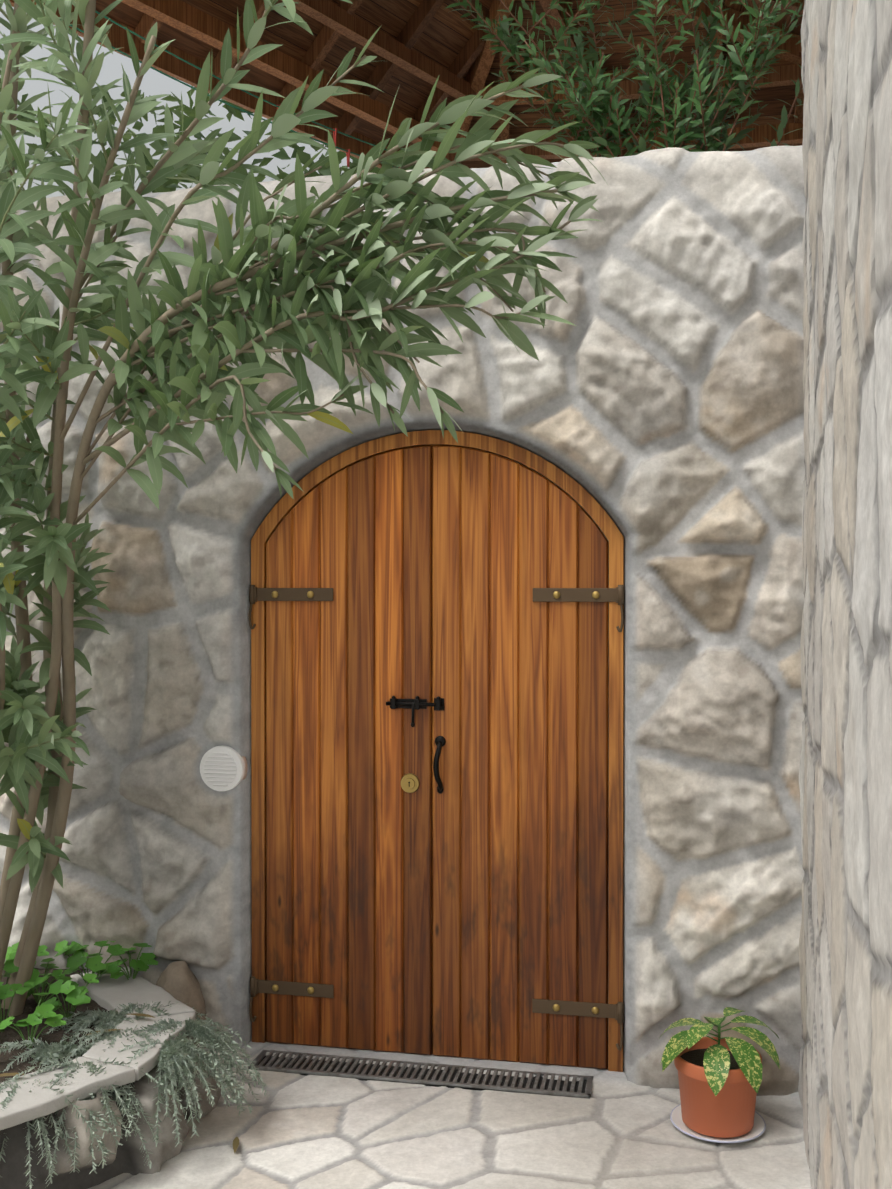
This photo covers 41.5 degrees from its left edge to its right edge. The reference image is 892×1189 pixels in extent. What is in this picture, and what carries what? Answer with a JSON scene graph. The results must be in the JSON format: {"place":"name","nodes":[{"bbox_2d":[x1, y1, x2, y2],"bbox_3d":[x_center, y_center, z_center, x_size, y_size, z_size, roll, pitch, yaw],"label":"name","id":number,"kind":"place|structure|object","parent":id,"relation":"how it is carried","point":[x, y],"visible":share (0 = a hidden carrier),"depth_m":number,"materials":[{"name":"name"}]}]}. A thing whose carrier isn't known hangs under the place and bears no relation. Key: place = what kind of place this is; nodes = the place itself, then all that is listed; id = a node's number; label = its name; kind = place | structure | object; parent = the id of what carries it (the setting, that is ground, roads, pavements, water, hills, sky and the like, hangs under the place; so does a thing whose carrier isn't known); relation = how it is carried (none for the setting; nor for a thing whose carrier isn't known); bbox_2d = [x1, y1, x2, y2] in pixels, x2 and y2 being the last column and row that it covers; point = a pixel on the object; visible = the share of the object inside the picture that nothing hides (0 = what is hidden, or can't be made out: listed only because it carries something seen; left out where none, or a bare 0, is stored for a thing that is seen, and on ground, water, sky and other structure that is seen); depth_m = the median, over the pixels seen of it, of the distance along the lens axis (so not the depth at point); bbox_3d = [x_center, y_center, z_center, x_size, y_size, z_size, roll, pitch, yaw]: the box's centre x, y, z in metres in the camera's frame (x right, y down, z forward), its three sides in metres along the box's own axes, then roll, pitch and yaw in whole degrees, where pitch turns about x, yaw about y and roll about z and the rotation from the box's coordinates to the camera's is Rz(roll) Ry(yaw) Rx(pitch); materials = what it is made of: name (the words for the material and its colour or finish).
{"place":"outdoors","nodes":[
{"label":"outdoors","id":0,"kind":"place"},
{"bbox_2d":[0,3,356,197],"label":"sky","id":1,"kind":"structure","parent":0,"point":[153,82],"materials":[{"name":"white"}]},
{"bbox_2d":[277,105,349,166],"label":"clothes pegs","id":2,"kind":"object","parent":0,"point":[335,141],"visible":0.69,"depth_m":4.83,"materials":[{"name":"brown wood"}]},
{"bbox_2d":[88,1041,810,1188],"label":"courtyard paving","id":3,"kind":"structure","parent":0,"point":[617,1130],"depth_m":3.32,"materials":[{"name":"stone"}]},
{"bbox_2d":[0,1031,221,1188],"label":"planter rubble base","id":4,"kind":"object","parent":3,"relation":"on","point":[127,1156],"visible":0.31,"depth_m":3.05,"materials":[{"name":"grey stone"}]},
{"bbox_2d":[0,964,113,1082],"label":"planter soil","id":5,"kind":"structure","parent":4,"relation":"in","point":[9,1034],"depth_m":3.49,"materials":[{"name":"brown soil"}]},
{"bbox_2d":[0,940,157,1047],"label":"pelargonium","id":6,"kind":"object","parent":5,"relation":"on","point":[73,991],"depth_m":3.71,"materials":[{"name":"green plant"}]},
{"bbox_2d":[0,0,607,1015],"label":"oleander","id":7,"kind":"object","parent":5,"relation":"in","point":[32,722],"depth_m":2.98,"materials":[{"name":"green plant"}]},
{"bbox_2d":[0,966,195,1129],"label":"planter coping slabs","id":8,"kind":"structure","parent":4,"relation":"on","point":[107,992],"depth_m":3.24,"materials":[{"name":"grey stone"}]},
{"bbox_2d":[0,1001,271,1188],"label":"trailing plant","id":9,"kind":"object","parent":4,"relation":"in","point":[175,1054],"visible":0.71,"depth_m":3.28,"materials":[{"name":"green plant"}]},
{"bbox_2d":[0,1013,238,1153],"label":"fallen leaves","id":10,"kind":"object","parent":3,"relation":"on","point":[235,1144],"visible":0.88,"depth_m":3.29,"materials":[{"name":"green plant"}]},
{"bbox_2d":[156,961,205,1023],"bbox_3d":[-0.891,1.407,3.918,0.187,0.368,0.189,0,0,11],"label":"boulder","id":11,"kind":"object","parent":3,"relation":"on","point":[177,980],"visible":0.19,"depth_m":3.88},
{"bbox_2d":[0,145,805,1095],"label":"stone wall","id":12,"kind":"structure","parent":3,"relation":"on","point":[650,401],"depth_m":3.68,"materials":[{"name":"grey stone"}]},
{"bbox_2d":[204,751,236,786],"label":"vent slats","id":13,"kind":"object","parent":12,"relation":"attached to","point":[228,783],"depth_m":3.94,"materials":[{"name":"white plastic"}]},
{"bbox_2d":[200,745,247,790],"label":"vent cover","id":14,"kind":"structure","parent":12,"relation":"attached to","point":[242,768],"depth_m":3.94,"materials":[{"name":"white plastic"}]},
{"bbox_2d":[251,430,623,1071],"bbox_3d":[-0.041,0.500,3.908,1.250,2.081,0.072,0,0,11],"label":"door frame","id":15,"kind":"object","parent":12,"relation":"attached to","point":[564,481],"visible":0.73,"depth_m":3.86,"materials":[{"name":"brown wood"}]},
{"bbox_2d":[266,446,608,1068],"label":"door leaves","id":16,"kind":"object","parent":15,"relation":"attached to","point":[464,914],"visible":0.96,"depth_m":3.87,"materials":[{"name":"brown wood"}]},
{"bbox_2d":[401,773,419,792],"bbox_3d":[-0.120,0.624,3.883,0.066,0.066,0.014,0,0,11],"label":"door lock","id":17,"kind":"object","parent":16,"relation":"attached to","point":[413,779],"depth_m":3.88,"materials":[{"name":"gold metal"}]},
{"bbox_2d":[386,696,443,726],"bbox_3d":[-0.103,0.385,3.870,0.193,0.103,0.030,0,0,11],"label":"slide bolt","id":18,"kind":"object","parent":16,"relation":"attached to","point":[416,703],"depth_m":3.87,"materials":[{"name":"black metal"}]},
{"bbox_2d":[248,585,623,1050],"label":"door hinges","id":19,"kind":"object","parent":16,"relation":"attached to","point":[573,1008],"depth_m":3.80,"materials":[{"name":"black metal"}]},
{"bbox_2d":[271,591,599,1013],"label":"hinge bolts","id":20,"kind":"object","parent":19,"relation":"attached to","point":[556,595],"depth_m":3.79,"materials":[{"name":"metal"}]},
{"bbox_2d":[433,736,445,793],"bbox_3d":[-0.023,0.559,3.847,0.038,0.191,0.054,0,0,11],"label":"door pull handle","id":21,"kind":"object","parent":16,"relation":"attached to","point":[440,741],"visible":1,"depth_m":3.83,"materials":[{"name":"black metal"}]},
{"bbox_2d":[257,1056,591,1096],"bbox_3d":[-0.086,1.537,3.766,1.100,0.006,0.140,0,0,11],"label":"drain channel","id":22,"kind":"object","parent":3,"relation":"on","point":[510,1081],"visible":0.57,"depth_m":3.75,"materials":[{"name":"black metal"}]},
{"bbox_2d":[248,1049,592,1098],"bbox_3d":[-0.086,1.532,3.766,1.100,0.012,0.140,0,0,11],"label":"drain grate","id":23,"kind":"object","parent":22,"relation":"on","point":[413,1080],"visible":1,"depth_m":3.75,"materials":[{"name":"metal"}]},
{"bbox_2d":[671,1105,764,1140],"bbox_3d":[0.787,1.532,3.410,0.268,0.020,0.268,0,0,11],"label":"pot saucer","id":24,"kind":"object","parent":3,"relation":"on","point":[756,1130],"visible":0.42,"depth_m":3.37,"materials":[{"name":"white ceramic"}]},
{"bbox_2d":[674,1037,761,1137],"bbox_3d":[0.788,1.430,3.413,0.250,0.201,0.250,0,0,11],"label":"flower pot","id":25,"kind":"object","parent":24,"relation":"on","point":[728,1111],"visible":0.58,"depth_m":3.32,"materials":[{"name":"brown ceramic"}]},
{"bbox_2d":[680,1049,739,1069],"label":"potting soil","id":26,"kind":"structure","parent":25,"relation":"in","point":[696,1057],"depth_m":3.44,"materials":[{"name":"brown soil"}]},
{"bbox_2d":[658,1007,779,1095],"bbox_3d":[0.793,1.309,3.418,0.350,0.165,0.321,0,0,11],"label":"spotted laurel","id":27,"kind":"object","parent":26,"relation":"on","point":[716,1060],"depth_m":3.34,"materials":[{"name":"green plant"}]},
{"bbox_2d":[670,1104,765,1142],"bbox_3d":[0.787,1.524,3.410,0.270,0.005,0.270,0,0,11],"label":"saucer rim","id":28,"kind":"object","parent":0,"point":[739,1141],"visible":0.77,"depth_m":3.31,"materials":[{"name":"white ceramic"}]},
{"bbox_2d":[798,0,891,1188],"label":"stone wall","id":29,"kind":"structure","parent":0,"point":[845,964],"depth_m":1.99,"materials":[{"name":"grey stone"}]},
{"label":"terrace","id":30,"kind":"structure","parent":0,"visible":0},
{"bbox_2d":[0,70,380,195],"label":"trees","id":31,"kind":"object","parent":30,"relation":"on","point":[159,146],"visible":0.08,"depth_m":22.33,"materials":[{"name":"green plant"}]},
{"bbox_2d":[9,0,803,170],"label":"timber roof rafters","id":32,"kind":"object","parent":30,"relation":"on","point":[475,56],"visible":0.21,"depth_m":8.44,"materials":[{"name":"brown wood"}]},
{"bbox_2d":[60,10,397,167],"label":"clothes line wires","id":33,"kind":"object","parent":32,"relation":"hanging from","point":[141,37],"visible":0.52,"depth_m":4.40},
{"bbox_2d":[96,0,802,168],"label":"timber roof boards","id":34,"kind":"object","parent":32,"relation":"on","point":[301,37],"visible":0.1,"depth_m":8.67,"materials":[{"name":"brown wood"}]},
{"bbox_2d":[209,0,794,128],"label":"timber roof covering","id":35,"kind":"object","parent":32,"relation":"on","point":[498,52],"depth_m":8.72,"materials":[{"name":"brown wood"}]},
{"bbox_2d":[444,0,803,159],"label":"terrace shrub","id":36,"kind":"object","parent":30,"relation":"on","point":[511,42],"depth_m":4.25,"materials":[{"name":"green plant"}]}
]}

